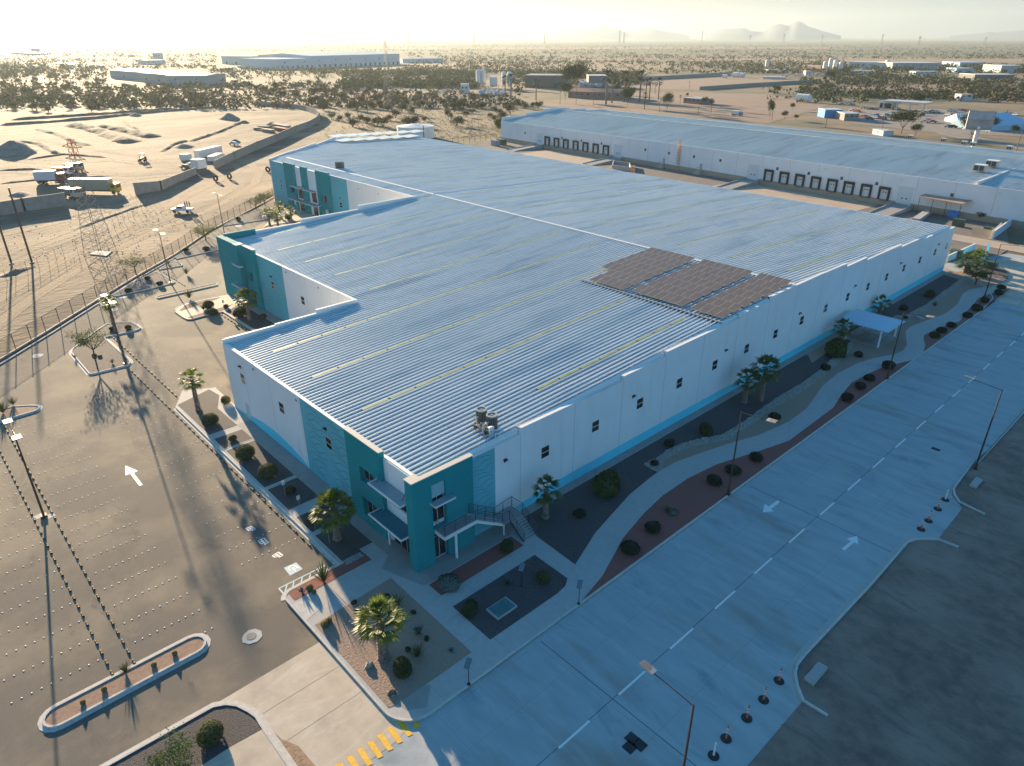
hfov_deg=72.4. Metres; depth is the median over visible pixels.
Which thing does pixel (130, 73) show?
industrial building
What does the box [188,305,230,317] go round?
red gravel bed
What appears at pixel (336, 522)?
fan palm
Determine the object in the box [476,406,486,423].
condenser unit
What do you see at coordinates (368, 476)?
window
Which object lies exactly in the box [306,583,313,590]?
barrel cactus
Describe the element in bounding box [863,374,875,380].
round bush
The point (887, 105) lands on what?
shop window
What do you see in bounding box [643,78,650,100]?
fan palm
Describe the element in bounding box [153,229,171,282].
parking lamp
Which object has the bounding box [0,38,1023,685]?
desert ground
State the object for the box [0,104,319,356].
construction ground
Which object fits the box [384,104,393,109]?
desert shrub
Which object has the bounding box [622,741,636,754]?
manhole cover
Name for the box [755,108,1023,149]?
side road
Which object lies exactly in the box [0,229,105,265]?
tyre ruts
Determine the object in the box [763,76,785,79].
portable building
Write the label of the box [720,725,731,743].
delineator post
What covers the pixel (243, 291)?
fan palm
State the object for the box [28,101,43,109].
desert shrub
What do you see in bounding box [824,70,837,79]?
shade tree
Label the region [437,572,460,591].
silvery shrub
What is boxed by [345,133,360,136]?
solar array
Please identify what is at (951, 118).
tent
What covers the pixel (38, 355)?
road arrow
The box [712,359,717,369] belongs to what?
window
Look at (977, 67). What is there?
desert scrub
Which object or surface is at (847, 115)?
house
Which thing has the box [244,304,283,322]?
side walkway
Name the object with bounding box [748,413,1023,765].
dirt lot
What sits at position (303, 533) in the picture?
gutter
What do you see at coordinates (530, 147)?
loading ramp
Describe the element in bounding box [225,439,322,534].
bed edging
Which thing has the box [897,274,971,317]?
river stones
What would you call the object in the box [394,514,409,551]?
window
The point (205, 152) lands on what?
container
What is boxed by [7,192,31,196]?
dirt mound
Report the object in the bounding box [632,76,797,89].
dirt field
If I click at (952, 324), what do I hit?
round bush
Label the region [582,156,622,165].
loading ramp
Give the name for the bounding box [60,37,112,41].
mountains
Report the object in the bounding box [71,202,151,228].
earth ridge
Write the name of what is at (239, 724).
island bed
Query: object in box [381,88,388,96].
desert shrub
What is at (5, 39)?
mountains
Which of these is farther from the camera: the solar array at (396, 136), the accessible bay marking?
the solar array at (396, 136)
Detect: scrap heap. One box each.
[478,88,503,94]
[579,80,601,86]
[781,72,823,76]
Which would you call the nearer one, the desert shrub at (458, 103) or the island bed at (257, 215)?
the island bed at (257, 215)
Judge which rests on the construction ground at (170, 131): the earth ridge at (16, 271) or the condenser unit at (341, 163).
the earth ridge at (16, 271)
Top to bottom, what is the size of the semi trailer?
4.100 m
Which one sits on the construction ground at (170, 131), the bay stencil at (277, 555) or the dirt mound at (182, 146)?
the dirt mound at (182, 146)
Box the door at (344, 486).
[341,480,347,494]
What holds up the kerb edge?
on the sidewalk at (588, 568)
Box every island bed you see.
[0,406,37,419]
[45,637,203,724]
[72,323,138,372]
[110,705,261,765]
[115,272,173,295]
[158,283,215,297]
[161,260,180,268]
[176,237,217,257]
[226,209,266,224]
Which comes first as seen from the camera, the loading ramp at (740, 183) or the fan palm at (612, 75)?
the loading ramp at (740, 183)
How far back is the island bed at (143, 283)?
126.71 m
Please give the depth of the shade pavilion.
101.25 m
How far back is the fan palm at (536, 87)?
496.13 m
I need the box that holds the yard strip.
[500,150,1023,252]
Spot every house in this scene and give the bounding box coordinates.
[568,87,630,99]
[683,97,712,104]
[835,111,859,120]
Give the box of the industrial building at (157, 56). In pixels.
[152,53,163,59]
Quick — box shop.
[817,108,842,117]
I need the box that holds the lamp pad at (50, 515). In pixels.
[46,513,54,518]
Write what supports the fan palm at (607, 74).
on the dirt field at (724, 105)
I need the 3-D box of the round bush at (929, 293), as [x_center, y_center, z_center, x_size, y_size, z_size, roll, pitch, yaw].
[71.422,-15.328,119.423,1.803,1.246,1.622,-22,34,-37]
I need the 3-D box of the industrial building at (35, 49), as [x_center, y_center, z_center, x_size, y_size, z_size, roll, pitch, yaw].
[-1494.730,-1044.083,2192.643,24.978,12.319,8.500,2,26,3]
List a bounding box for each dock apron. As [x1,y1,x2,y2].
[521,150,600,164]
[713,184,879,210]
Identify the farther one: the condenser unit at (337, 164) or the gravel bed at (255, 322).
the condenser unit at (337, 164)
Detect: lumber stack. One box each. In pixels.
[257,125,272,128]
[260,128,274,132]
[271,123,290,127]
[273,126,287,130]
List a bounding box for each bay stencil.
[258,537,267,544]
[272,552,282,557]
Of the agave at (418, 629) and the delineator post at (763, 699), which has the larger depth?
the agave at (418, 629)
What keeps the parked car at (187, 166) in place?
on the construction ground at (170, 131)
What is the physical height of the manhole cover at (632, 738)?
0.030 m
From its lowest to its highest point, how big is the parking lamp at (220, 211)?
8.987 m
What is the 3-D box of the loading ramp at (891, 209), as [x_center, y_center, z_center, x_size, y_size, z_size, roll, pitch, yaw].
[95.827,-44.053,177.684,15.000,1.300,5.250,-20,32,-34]
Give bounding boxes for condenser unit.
[335,161,339,167]
[338,161,343,167]
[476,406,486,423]
[486,412,497,428]
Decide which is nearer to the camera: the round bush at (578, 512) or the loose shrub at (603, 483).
the round bush at (578, 512)
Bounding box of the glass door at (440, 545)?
[434,534,445,557]
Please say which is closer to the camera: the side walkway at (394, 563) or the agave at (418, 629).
the agave at (418, 629)
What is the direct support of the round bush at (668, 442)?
on the gravel bed at (563, 530)
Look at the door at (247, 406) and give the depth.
80.96 m
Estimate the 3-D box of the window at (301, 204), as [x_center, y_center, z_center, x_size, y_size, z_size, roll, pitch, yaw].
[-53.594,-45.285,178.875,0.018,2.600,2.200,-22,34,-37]
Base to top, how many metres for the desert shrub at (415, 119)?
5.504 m
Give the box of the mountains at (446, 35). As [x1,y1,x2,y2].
[416,30,475,40]
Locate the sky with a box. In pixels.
[0,0,1023,38]
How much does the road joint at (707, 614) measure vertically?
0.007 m
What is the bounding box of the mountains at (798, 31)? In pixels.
[705,21,840,40]
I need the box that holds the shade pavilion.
[842,309,905,347]
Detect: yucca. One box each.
[0,402,8,412]
[4,395,17,404]
[116,660,131,672]
[184,289,194,297]
[310,559,333,581]
[392,591,405,605]
[407,641,428,657]
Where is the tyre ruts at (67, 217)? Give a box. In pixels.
[2,184,182,235]
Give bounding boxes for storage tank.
[732,72,739,77]
[795,93,811,101]
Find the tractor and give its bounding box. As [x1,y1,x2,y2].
[138,153,146,161]
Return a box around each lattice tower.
[62,139,116,257]
[384,38,395,109]
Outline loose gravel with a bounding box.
[764,528,1023,761]
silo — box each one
[476,69,480,87]
[481,69,485,87]
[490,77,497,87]
[502,71,505,87]
[507,71,511,86]
[765,59,769,67]
[823,61,827,68]
[828,58,833,68]
[832,60,837,68]
[838,61,843,68]
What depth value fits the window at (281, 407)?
72.66 m
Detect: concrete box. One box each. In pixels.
[804,662,827,685]
[969,477,982,488]
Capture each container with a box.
[179,153,191,161]
[190,158,206,169]
[193,145,222,157]
[207,153,222,161]
[496,138,506,144]
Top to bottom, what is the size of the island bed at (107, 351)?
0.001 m
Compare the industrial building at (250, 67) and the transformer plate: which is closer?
the transformer plate
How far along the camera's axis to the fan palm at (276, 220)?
162.13 m
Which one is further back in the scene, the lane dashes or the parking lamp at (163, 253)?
the parking lamp at (163, 253)
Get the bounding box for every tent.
[944,112,965,121]
[951,111,1023,130]
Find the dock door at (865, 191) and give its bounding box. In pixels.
[861,186,869,195]
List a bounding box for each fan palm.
[97,294,119,331]
[178,368,204,410]
[232,286,257,319]
[262,208,273,224]
[270,211,284,225]
[271,201,284,215]
[284,206,297,223]
[308,486,359,541]
[350,593,411,662]
[501,75,509,99]
[506,73,515,100]
[530,473,562,519]
[533,79,538,99]
[600,70,613,103]
[609,71,618,102]
[620,71,631,101]
[635,70,647,101]
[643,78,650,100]
[647,77,654,100]
[656,78,663,99]
[732,367,761,403]
[747,353,783,401]
[831,318,855,341]
[870,293,891,314]
[952,251,982,272]
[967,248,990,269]
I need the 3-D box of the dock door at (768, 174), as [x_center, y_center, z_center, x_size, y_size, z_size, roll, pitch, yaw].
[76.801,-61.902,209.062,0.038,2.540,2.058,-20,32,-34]
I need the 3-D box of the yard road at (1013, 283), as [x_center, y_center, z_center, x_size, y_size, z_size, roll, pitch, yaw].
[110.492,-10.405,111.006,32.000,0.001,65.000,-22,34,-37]
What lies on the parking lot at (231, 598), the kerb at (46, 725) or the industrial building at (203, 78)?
the kerb at (46, 725)
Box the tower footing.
[90,251,110,255]
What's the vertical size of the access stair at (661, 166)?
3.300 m
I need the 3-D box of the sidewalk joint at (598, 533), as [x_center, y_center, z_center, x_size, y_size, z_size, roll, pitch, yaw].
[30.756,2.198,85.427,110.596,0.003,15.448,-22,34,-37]
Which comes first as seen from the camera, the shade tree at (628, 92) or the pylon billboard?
the pylon billboard
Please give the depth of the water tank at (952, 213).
171.87 m
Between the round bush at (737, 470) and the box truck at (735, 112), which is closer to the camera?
the round bush at (737, 470)
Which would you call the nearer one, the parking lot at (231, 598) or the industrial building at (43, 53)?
the parking lot at (231, 598)
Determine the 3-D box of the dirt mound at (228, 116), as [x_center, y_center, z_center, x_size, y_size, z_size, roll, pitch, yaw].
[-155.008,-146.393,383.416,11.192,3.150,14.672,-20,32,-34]
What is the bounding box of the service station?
[879,99,934,110]
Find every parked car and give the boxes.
[179,164,190,168]
[229,141,238,145]
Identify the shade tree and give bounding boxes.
[494,116,501,133]
[557,60,591,86]
[558,81,573,96]
[613,83,620,88]
[619,87,636,104]
[660,91,674,107]
[767,98,775,117]
[771,84,782,90]
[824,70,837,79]
[887,109,925,132]
[909,123,923,134]
[912,93,927,105]
[958,114,994,136]
[976,211,985,217]
[987,116,1003,130]
[1009,124,1022,134]
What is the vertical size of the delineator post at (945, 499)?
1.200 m
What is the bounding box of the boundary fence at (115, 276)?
[0,188,272,348]
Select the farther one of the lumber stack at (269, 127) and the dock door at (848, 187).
the lumber stack at (269, 127)
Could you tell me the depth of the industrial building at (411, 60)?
1238.76 m
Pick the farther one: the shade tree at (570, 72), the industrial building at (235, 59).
the industrial building at (235, 59)
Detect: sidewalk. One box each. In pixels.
[175,294,274,329]
[176,272,989,718]
[202,730,286,765]
[264,209,315,226]
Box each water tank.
[397,124,433,138]
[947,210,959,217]
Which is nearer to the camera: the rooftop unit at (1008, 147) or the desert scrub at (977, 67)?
the rooftop unit at (1008, 147)
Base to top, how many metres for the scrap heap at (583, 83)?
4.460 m
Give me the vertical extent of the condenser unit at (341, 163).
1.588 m
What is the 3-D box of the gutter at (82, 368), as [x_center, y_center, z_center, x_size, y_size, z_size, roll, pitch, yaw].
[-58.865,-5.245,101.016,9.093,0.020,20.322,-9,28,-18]
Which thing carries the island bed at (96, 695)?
on the parking lot at (231, 598)
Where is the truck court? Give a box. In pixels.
[476,139,1011,262]
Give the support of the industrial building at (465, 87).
on the desert ground at (330, 126)
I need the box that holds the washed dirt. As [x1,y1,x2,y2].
[274,732,314,765]
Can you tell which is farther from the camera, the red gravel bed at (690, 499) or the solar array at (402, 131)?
the solar array at (402, 131)
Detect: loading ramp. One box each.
[506,143,543,150]
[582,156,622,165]
[716,177,759,189]
[868,202,913,215]
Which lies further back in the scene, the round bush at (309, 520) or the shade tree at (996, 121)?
the shade tree at (996, 121)
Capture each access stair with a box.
[656,158,664,168]
[692,164,701,174]
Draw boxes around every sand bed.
[315,578,470,707]
[516,266,1006,562]
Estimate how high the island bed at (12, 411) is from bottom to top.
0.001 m
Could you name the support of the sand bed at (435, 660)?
on the sidewalk at (588, 568)
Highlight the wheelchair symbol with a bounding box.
[288,565,299,571]
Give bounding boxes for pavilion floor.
[843,326,896,348]
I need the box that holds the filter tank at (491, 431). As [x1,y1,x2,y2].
[489,426,500,437]
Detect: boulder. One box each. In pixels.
[365,662,372,668]
[387,689,395,695]
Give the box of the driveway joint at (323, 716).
[262,666,361,739]
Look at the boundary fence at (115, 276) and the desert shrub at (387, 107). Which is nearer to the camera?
the boundary fence at (115, 276)
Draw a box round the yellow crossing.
[335,721,420,765]
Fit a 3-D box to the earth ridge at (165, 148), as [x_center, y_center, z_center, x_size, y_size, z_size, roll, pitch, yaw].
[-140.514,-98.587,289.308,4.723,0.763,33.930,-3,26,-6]
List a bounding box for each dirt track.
[0,159,243,302]
[0,164,262,327]
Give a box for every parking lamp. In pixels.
[2,418,47,518]
[100,294,127,364]
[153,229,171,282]
[213,192,224,233]
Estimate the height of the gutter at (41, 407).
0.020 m
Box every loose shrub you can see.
[590,468,621,496]
[824,337,846,357]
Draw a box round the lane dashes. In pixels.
[558,333,1023,748]
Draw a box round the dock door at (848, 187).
[844,184,851,193]
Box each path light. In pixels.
[464,657,471,685]
[518,562,524,586]
[576,579,582,604]
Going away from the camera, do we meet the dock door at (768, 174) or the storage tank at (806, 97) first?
the dock door at (768, 174)
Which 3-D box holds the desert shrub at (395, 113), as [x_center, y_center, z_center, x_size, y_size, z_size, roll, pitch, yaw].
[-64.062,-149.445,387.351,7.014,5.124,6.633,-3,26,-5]
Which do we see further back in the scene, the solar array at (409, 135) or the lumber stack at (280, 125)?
the lumber stack at (280, 125)
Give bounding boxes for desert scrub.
[0,44,1023,78]
[0,49,1023,108]
[0,62,249,108]
[336,68,479,87]
[509,69,641,84]
[795,75,1023,103]
[830,62,1023,73]
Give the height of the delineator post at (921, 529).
1.200 m
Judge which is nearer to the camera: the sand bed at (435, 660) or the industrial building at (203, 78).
the sand bed at (435, 660)
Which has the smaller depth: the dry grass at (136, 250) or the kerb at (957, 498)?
the kerb at (957, 498)
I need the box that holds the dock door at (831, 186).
[828,181,835,190]
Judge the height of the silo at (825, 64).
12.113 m
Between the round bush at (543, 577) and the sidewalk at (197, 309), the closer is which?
the round bush at (543, 577)
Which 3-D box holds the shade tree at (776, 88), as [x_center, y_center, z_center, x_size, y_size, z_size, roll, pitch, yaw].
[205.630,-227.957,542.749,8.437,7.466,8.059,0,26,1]
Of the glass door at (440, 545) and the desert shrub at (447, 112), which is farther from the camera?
the desert shrub at (447, 112)
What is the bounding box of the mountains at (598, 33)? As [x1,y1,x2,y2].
[540,26,689,39]
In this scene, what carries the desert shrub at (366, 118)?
on the desert ground at (330, 126)
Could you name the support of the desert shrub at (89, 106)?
on the desert ground at (330, 126)
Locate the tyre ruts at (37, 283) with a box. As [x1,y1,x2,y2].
[0,173,264,329]
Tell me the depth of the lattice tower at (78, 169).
139.30 m
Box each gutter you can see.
[0,405,42,422]
[37,633,210,732]
[69,322,142,375]
[99,700,296,765]
[174,408,337,600]
[435,300,999,716]
[788,536,935,704]
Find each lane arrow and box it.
[125,466,141,485]
[763,500,778,511]
[842,536,857,550]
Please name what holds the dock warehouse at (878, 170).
on the desert ground at (330, 126)
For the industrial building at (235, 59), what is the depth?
1178.32 m
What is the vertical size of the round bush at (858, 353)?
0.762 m
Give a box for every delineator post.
[708,742,719,760]
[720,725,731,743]
[741,705,751,722]
[758,687,768,704]
[773,668,783,684]
[917,518,924,531]
[925,510,932,522]
[934,498,941,510]
[941,489,948,501]
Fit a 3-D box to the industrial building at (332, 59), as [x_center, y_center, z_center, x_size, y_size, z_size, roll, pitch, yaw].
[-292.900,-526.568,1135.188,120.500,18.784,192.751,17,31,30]
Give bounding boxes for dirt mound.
[0,140,37,156]
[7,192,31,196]
[129,113,141,116]
[174,144,194,148]
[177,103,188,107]
[219,113,239,119]
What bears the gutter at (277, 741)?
on the parking lot at (231, 598)
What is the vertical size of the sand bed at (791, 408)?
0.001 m
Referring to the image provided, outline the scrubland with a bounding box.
[0,41,1023,58]
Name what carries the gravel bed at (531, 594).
on the sidewalk at (588, 568)
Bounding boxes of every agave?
[412,624,423,634]
[499,574,512,584]
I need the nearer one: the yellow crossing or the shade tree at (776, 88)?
the yellow crossing
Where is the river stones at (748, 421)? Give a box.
[645,342,853,471]
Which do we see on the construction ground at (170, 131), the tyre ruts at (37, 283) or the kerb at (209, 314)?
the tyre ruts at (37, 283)
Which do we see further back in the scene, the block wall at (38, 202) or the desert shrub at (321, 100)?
the desert shrub at (321, 100)
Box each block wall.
[0,192,67,215]
[133,167,196,194]
[213,102,320,168]
[642,72,730,79]
[699,79,818,89]
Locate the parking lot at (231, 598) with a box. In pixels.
[0,197,332,765]
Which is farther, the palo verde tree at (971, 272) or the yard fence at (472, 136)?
the yard fence at (472, 136)
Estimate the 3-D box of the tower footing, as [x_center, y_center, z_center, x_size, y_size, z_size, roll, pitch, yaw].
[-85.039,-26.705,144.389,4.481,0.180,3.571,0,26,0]
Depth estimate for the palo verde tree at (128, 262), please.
132.15 m
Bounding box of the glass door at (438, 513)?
[432,494,444,521]
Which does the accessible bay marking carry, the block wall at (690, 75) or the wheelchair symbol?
the wheelchair symbol
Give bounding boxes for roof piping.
[473,417,488,434]
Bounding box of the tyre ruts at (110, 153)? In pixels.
[30,139,180,168]
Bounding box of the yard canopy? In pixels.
[916,194,972,216]
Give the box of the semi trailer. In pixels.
[67,177,121,193]
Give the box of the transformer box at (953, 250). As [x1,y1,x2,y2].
[950,248,963,257]
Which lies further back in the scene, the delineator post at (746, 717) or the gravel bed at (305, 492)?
the gravel bed at (305, 492)
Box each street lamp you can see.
[639,660,694,765]
[725,411,777,495]
[885,312,934,378]
[965,375,1002,469]
[984,244,1023,296]
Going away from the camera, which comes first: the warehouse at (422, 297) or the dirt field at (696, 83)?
the warehouse at (422, 297)
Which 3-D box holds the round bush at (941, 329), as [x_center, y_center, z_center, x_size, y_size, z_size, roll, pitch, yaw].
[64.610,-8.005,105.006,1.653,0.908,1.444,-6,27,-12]
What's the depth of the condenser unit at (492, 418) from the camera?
61.85 m
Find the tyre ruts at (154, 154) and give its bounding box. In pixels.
[71,128,164,159]
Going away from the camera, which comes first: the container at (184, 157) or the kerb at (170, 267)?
the kerb at (170, 267)
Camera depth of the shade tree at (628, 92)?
444.68 m
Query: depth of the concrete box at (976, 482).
69.52 m
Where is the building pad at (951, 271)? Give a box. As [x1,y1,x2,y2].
[517,267,954,432]
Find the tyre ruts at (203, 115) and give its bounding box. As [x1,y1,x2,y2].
[131,112,281,123]
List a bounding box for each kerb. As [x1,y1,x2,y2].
[0,196,273,359]
[0,255,178,364]
[0,405,39,421]
[42,635,206,728]
[71,322,140,373]
[105,703,289,765]
[113,272,174,296]
[156,283,217,298]
[159,259,181,269]
[174,311,252,330]
[175,236,217,258]
[175,271,992,721]
[223,208,269,225]
[794,538,958,716]
[952,411,1023,514]
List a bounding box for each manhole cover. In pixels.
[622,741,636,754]
[624,732,639,744]
[633,739,647,751]
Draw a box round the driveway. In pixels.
[221,642,410,765]
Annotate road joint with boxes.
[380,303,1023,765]
[537,333,1022,765]
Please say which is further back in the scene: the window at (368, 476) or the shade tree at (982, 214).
the shade tree at (982, 214)
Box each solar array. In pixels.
[330,134,347,136]
[335,138,355,141]
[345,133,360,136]
[351,137,367,140]
[358,132,372,135]
[365,136,378,139]
[371,132,384,134]
[379,136,392,138]
[384,131,398,133]
[391,135,406,138]
[396,130,411,133]
[403,134,418,137]
[590,247,694,289]
[632,259,753,306]
[690,273,791,317]
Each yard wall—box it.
[612,161,630,170]
[912,209,931,220]
[946,243,976,261]
[971,221,1002,237]
[991,218,1012,238]
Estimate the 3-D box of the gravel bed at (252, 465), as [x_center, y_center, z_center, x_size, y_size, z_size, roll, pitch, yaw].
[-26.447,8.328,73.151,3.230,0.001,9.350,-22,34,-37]
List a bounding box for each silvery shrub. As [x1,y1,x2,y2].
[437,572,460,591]
[668,508,677,514]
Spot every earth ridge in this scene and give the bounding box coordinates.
[0,106,217,125]
[0,168,50,170]
[0,175,111,183]
[0,266,34,276]
[12,108,174,119]
[18,140,60,153]
[27,153,105,159]
[35,128,90,145]
[66,122,143,142]
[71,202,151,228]
[97,124,161,137]
[120,120,138,128]
[158,140,188,151]
[189,121,241,140]
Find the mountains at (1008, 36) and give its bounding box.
[949,30,1023,40]
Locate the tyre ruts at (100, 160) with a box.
[4,158,177,167]
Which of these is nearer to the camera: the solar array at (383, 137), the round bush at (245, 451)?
the round bush at (245, 451)
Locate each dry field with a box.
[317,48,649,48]
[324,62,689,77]
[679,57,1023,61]
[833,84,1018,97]
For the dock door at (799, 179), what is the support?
in the dock warehouse at (878, 170)
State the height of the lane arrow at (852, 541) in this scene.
0.001 m
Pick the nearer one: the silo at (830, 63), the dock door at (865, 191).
the dock door at (865, 191)
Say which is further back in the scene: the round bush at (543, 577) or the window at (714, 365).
the window at (714, 365)
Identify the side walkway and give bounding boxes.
[237,420,410,566]
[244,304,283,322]
[382,269,949,585]
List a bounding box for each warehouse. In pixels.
[216,135,954,572]
[501,107,1023,228]
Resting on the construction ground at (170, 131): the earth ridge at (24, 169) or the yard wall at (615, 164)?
the earth ridge at (24, 169)
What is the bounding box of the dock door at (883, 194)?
[879,189,887,198]
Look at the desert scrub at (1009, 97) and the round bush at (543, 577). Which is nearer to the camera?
the round bush at (543, 577)
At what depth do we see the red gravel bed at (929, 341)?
107.30 m
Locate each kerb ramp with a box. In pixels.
[293,597,319,619]
[398,685,430,709]
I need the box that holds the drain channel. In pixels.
[0,255,175,362]
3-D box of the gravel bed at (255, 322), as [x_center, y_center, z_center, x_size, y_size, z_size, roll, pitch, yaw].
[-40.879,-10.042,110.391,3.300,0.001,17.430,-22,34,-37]
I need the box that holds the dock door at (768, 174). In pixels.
[765,172,771,180]
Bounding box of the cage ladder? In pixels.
[676,139,681,170]
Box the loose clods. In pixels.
[1,123,287,260]
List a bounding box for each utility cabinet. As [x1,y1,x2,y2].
[491,139,499,145]
[952,218,966,226]
[983,226,993,229]
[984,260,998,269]
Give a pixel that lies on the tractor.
(144, 158)
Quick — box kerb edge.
[181,409,342,562]
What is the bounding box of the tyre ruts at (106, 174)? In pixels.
[0,166,179,179]
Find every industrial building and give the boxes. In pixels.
[10,52,32,53]
[23,52,50,54]
[30,48,39,51]
[109,68,172,80]
[137,60,165,64]
[138,71,195,83]
[152,53,163,59]
[165,73,225,84]
[221,55,257,63]
[237,65,266,68]
[239,57,314,68]
[258,51,399,67]
[400,58,443,62]
[461,83,468,92]
[525,74,571,87]
[586,74,606,86]
[803,65,828,69]
[803,71,810,75]
[848,61,884,68]
[851,70,875,73]
[872,128,893,135]
[884,62,940,68]
[909,71,938,74]
[942,61,983,66]
[945,67,973,72]
[954,93,972,100]
[958,73,1014,79]
[982,64,1021,72]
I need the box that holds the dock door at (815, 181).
[812,179,818,187]
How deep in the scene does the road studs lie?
80.25 m
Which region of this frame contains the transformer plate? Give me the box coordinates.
[486,596,516,619]
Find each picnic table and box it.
[858,327,873,333]
[863,334,878,342]
[872,331,886,339]
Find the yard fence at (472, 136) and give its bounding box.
[451,134,495,141]
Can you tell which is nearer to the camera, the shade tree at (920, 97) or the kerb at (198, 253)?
the kerb at (198, 253)
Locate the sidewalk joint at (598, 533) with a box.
[359,308,965,672]
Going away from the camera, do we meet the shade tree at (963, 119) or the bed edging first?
the bed edging
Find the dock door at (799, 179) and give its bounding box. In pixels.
[796,176,802,185]
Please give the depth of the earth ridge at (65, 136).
312.61 m
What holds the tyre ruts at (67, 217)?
on the construction ground at (170, 131)
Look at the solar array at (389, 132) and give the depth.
251.40 m
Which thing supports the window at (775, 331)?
in the warehouse at (422, 297)
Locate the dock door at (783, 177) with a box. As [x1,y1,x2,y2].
[780,174,786,182]
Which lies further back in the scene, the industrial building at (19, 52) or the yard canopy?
the industrial building at (19, 52)
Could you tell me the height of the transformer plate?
0.190 m
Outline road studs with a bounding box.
[1,331,215,507]
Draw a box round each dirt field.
[544,93,830,122]
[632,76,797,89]
[850,109,1023,136]
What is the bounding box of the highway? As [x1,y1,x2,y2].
[226,79,981,147]
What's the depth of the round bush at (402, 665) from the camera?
48.30 m
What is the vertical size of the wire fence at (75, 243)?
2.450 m
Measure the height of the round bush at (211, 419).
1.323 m
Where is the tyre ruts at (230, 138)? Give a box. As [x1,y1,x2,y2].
[166,118,312,153]
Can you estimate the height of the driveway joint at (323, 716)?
0.006 m
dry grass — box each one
[69,211,215,275]
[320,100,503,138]
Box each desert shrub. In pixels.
[6,101,18,108]
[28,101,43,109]
[42,105,51,111]
[84,102,95,111]
[267,87,276,92]
[292,92,303,97]
[316,98,325,103]
[317,102,328,110]
[346,116,358,126]
[350,99,359,109]
[354,114,364,119]
[361,116,372,123]
[367,100,376,107]
[371,94,382,100]
[375,115,390,126]
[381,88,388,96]
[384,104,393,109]
[390,108,402,117]
[391,89,400,94]
[396,100,407,111]
[403,115,412,123]
[406,104,414,114]
[409,115,420,123]
[444,108,453,117]
[449,116,463,125]
[454,100,464,107]
[475,102,486,107]
[495,108,506,118]
[504,100,518,113]
[534,100,542,108]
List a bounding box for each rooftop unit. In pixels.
[973,163,987,171]
[986,159,1000,166]
[1006,145,1013,149]
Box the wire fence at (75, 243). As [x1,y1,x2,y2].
[1,194,156,281]
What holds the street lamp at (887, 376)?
on the red gravel bed at (690, 499)
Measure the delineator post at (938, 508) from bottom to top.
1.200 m
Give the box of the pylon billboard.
[962,111,996,146]
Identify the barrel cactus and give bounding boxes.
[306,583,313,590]
[321,619,328,627]
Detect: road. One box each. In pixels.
[363,254,1023,765]
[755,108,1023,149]
[986,256,1023,306]
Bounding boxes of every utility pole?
[0,226,13,263]
[8,188,33,262]
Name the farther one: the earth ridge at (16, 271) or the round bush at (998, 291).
the earth ridge at (16, 271)
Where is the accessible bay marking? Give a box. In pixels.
[284,563,301,574]
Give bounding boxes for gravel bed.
[178,390,235,434]
[179,297,218,310]
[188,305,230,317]
[215,429,252,448]
[227,304,273,329]
[227,440,293,487]
[268,478,317,509]
[288,553,370,599]
[297,505,338,531]
[316,523,371,563]
[429,536,522,594]
[453,555,567,639]
[518,340,849,563]
[584,360,911,598]
[844,267,1008,335]
[924,289,1008,350]
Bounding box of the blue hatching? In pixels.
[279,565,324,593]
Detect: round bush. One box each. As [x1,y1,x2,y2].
[195,718,223,748]
[202,413,218,425]
[203,300,214,308]
[206,309,217,314]
[221,395,230,403]
[228,435,236,440]
[232,307,245,316]
[235,443,254,460]
[257,462,277,478]
[259,313,266,318]
[284,486,295,494]
[306,510,316,524]
[393,656,411,678]
[461,598,477,617]
[500,538,513,552]
[536,569,550,584]
[573,508,585,517]
[620,540,639,554]
[645,521,660,533]
[650,460,658,465]
[664,439,674,446]
[699,422,713,434]
[707,474,722,485]
[724,464,741,474]
[749,451,762,461]
[768,412,780,419]
[821,363,830,370]
[841,392,853,401]
[854,351,862,356]
[854,381,865,389]
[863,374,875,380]
[882,360,895,369]
[899,304,907,309]
[924,290,935,296]
[929,332,940,337]
[936,326,947,332]
[947,322,956,327]
[962,311,972,317]
[971,304,983,310]
[980,296,989,302]
[994,289,1003,294]
[996,284,1006,289]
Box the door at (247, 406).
[245,403,251,420]
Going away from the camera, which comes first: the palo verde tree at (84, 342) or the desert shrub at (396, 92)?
the palo verde tree at (84, 342)
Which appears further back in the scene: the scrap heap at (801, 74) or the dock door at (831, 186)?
the scrap heap at (801, 74)
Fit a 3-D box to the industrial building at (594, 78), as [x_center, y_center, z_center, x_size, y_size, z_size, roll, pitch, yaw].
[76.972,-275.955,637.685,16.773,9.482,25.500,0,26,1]
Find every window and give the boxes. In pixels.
[240,373,245,384]
[278,401,284,414]
[298,189,302,198]
[300,203,304,211]
[312,193,317,203]
[314,207,318,215]
[325,436,331,449]
[364,469,373,480]
[368,501,376,511]
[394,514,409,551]
[541,445,548,458]
[592,419,598,432]
[636,397,642,409]
[676,377,682,388]
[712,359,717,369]
[744,343,749,353]
[773,329,777,338]
[879,103,891,108]
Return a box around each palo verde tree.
[61,326,111,357]
[114,253,152,271]
[143,722,199,765]
[189,224,217,240]
[242,195,269,208]
[255,190,277,204]
[961,262,997,284]
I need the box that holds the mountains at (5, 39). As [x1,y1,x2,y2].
[0,37,20,41]
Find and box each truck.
[32,170,66,183]
[57,186,82,198]
[171,205,193,212]
[731,110,742,115]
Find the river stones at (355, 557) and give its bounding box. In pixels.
[343,552,363,564]
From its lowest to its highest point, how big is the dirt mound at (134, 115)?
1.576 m

